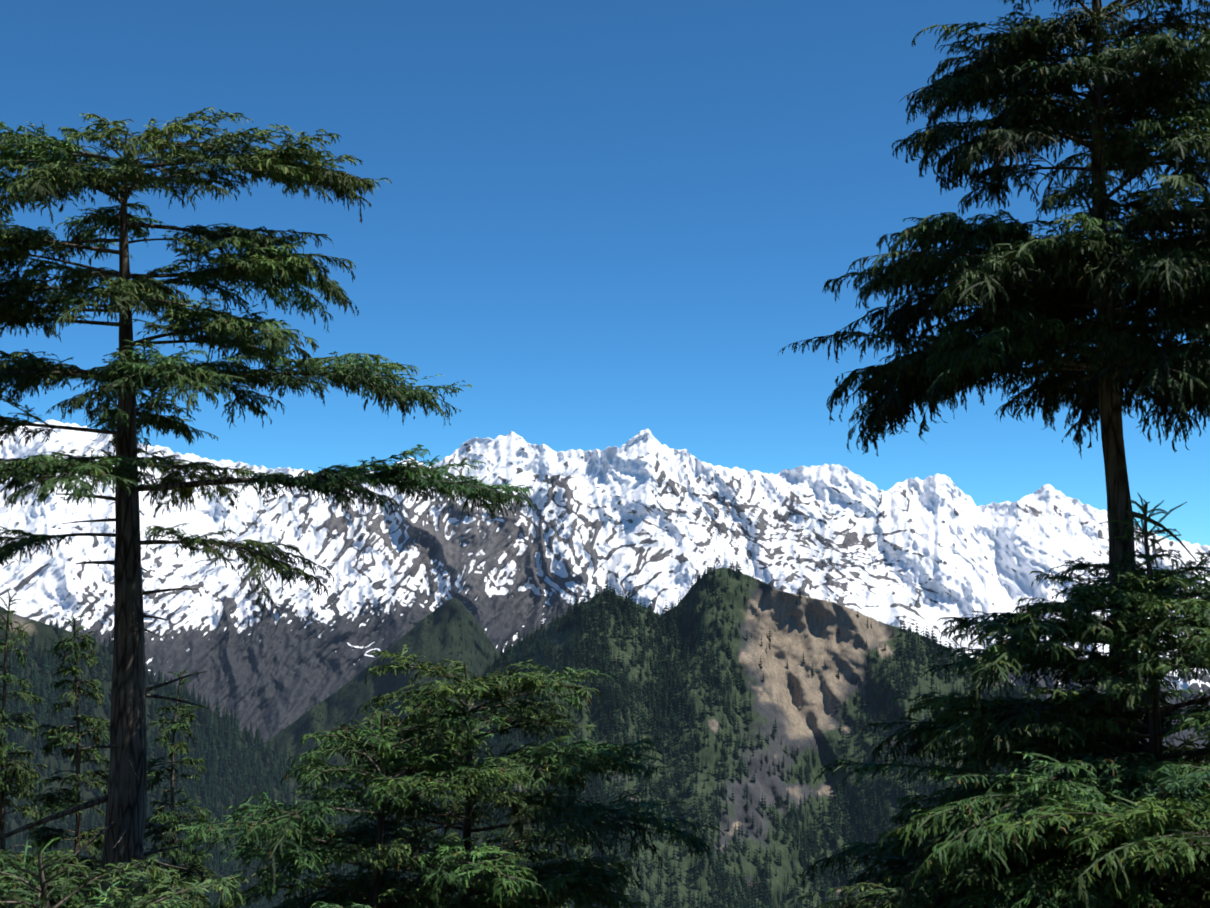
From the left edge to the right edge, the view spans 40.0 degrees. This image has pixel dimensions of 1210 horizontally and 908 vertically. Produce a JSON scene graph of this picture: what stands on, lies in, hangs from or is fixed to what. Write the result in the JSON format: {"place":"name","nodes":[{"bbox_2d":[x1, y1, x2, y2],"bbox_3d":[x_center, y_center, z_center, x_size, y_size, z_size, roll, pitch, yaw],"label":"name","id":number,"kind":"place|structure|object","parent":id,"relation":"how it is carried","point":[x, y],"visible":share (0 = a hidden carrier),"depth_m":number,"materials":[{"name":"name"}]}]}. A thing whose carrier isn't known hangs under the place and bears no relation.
{"place":"outdoors","nodes":[
{"label":"outdoors","id":0,"kind":"place"},
{"bbox_2d":[0,606,536,907],"bbox_3d":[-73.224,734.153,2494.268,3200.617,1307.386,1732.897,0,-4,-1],"label":"forest trees","id":1,"kind":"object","parent":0,"point":[42,630],"depth_m":2646.32,"materials":[{"name":"green plant"}]},
{"bbox_2d":[0,617,572,907],"bbox_3d":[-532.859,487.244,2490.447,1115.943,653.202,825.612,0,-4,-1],"label":"forest ridge","id":2,"kind":"object","parent":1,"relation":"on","point":[218,733],"visible":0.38,"depth_m":2600.33,"materials":[{"name":"green plant"}]},
{"bbox_2d":[263,598,499,790],"bbox_3d":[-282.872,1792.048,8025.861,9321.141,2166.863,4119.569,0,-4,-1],"label":"hill","id":3,"kind":"structure","parent":0,"point":[443,614],"depth_m":8122.07,"materials":[{"name":"green plant"}]},
{"bbox_2d":[269,602,496,787],"bbox_3d":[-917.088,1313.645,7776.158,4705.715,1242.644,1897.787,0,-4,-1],"label":"forest trees","id":4,"kind":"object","parent":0,"point":[368,709],"depth_m":8140.18,"materials":[{"name":"green plant"}]},
{"bbox_2d":[0,419,1209,761],"bbox_3d":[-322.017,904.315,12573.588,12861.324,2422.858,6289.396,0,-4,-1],"label":"snowy mountain range","id":5,"kind":"structure","parent":0,"point":[646,517],"depth_m":12382.37,"materials":[{"name":"white snow"}]},
{"bbox_2d":[0,0,1209,545],"label":"sky","id":6,"kind":"structure","parent":0,"point":[608,221],"materials":[{"name":"blue"}]},
{"bbox_2d":[362,567,1208,907],"bbox_3d":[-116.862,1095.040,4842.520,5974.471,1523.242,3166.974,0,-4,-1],"label":"forest hill terrain","id":7,"kind":"structure","parent":0,"point":[804,713],"depth_m":4788.89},
{"bbox_2d":[358,560,1207,907],"bbox_3d":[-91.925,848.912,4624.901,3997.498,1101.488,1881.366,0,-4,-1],"label":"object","id":8,"kind":"structure","parent":7,"relation":"on","point":[578,662],"depth_m":4615.34,"materials":[{"name":"green plant"}]},
{"bbox_3d":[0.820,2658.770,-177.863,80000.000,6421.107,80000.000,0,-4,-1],"label":"ground","id":9,"kind":"structure","parent":0,"visible":0},
{"bbox_2d":[0,589,53,907],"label":"young fir tree","id":10,"kind":"object","parent":9,"relation":"on","point":[17,771],"visible":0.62,"depth_m":46.09,"materials":[{"name":"green plant"}]},
{"bbox_2d":[2,614,109,907],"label":"young fir tree","id":11,"kind":"object","parent":9,"relation":"on","point":[50,800],"visible":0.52,"depth_m":43.84,"materials":[{"name":"green plant"}]},
{"bbox_2d":[0,837,247,907],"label":"deodar tree","id":12,"kind":"object","parent":9,"relation":"on","point":[88,879],"visible":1,"depth_m":22.91,"materials":[{"name":"green plant"}]},
{"bbox_2d":[142,668,220,907],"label":"young fir tree","id":13,"kind":"object","parent":9,"relation":"on","point":[195,863],"visible":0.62,"depth_m":49.23,"materials":[{"name":"green plant"}]},
{"bbox_2d":[0,107,535,907],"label":"deodar tree","id":14,"kind":"object","parent":9,"relation":"on","point":[50,167],"visible":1,"depth_m":37.43,"materials":[{"name":"green plant"}]},
{"bbox_2d":[159,705,565,907],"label":"deodar tree","id":15,"kind":"object","parent":9,"relation":"on","point":[288,825],"visible":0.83,"depth_m":30.16,"materials":[{"name":"green plant"}]},
{"bbox_2d":[267,644,724,907],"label":"deodar tree","id":16,"kind":"object","parent":9,"relation":"on","point":[568,765],"visible":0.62,"depth_m":32.10,"materials":[{"name":"green plant"}]},
{"bbox_2d":[778,0,1209,905],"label":"deodar tree","id":17,"kind":"object","parent":9,"relation":"on","point":[1130,290],"visible":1,"depth_m":29.63,"materials":[{"name":"green plant"}]},
{"bbox_2d":[795,493,1209,907],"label":"deodar tree","id":18,"kind":"object","parent":9,"relation":"on","point":[1023,836],"visible":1,"depth_m":26.82,"materials":[{"name":"green plant"}]}
]}

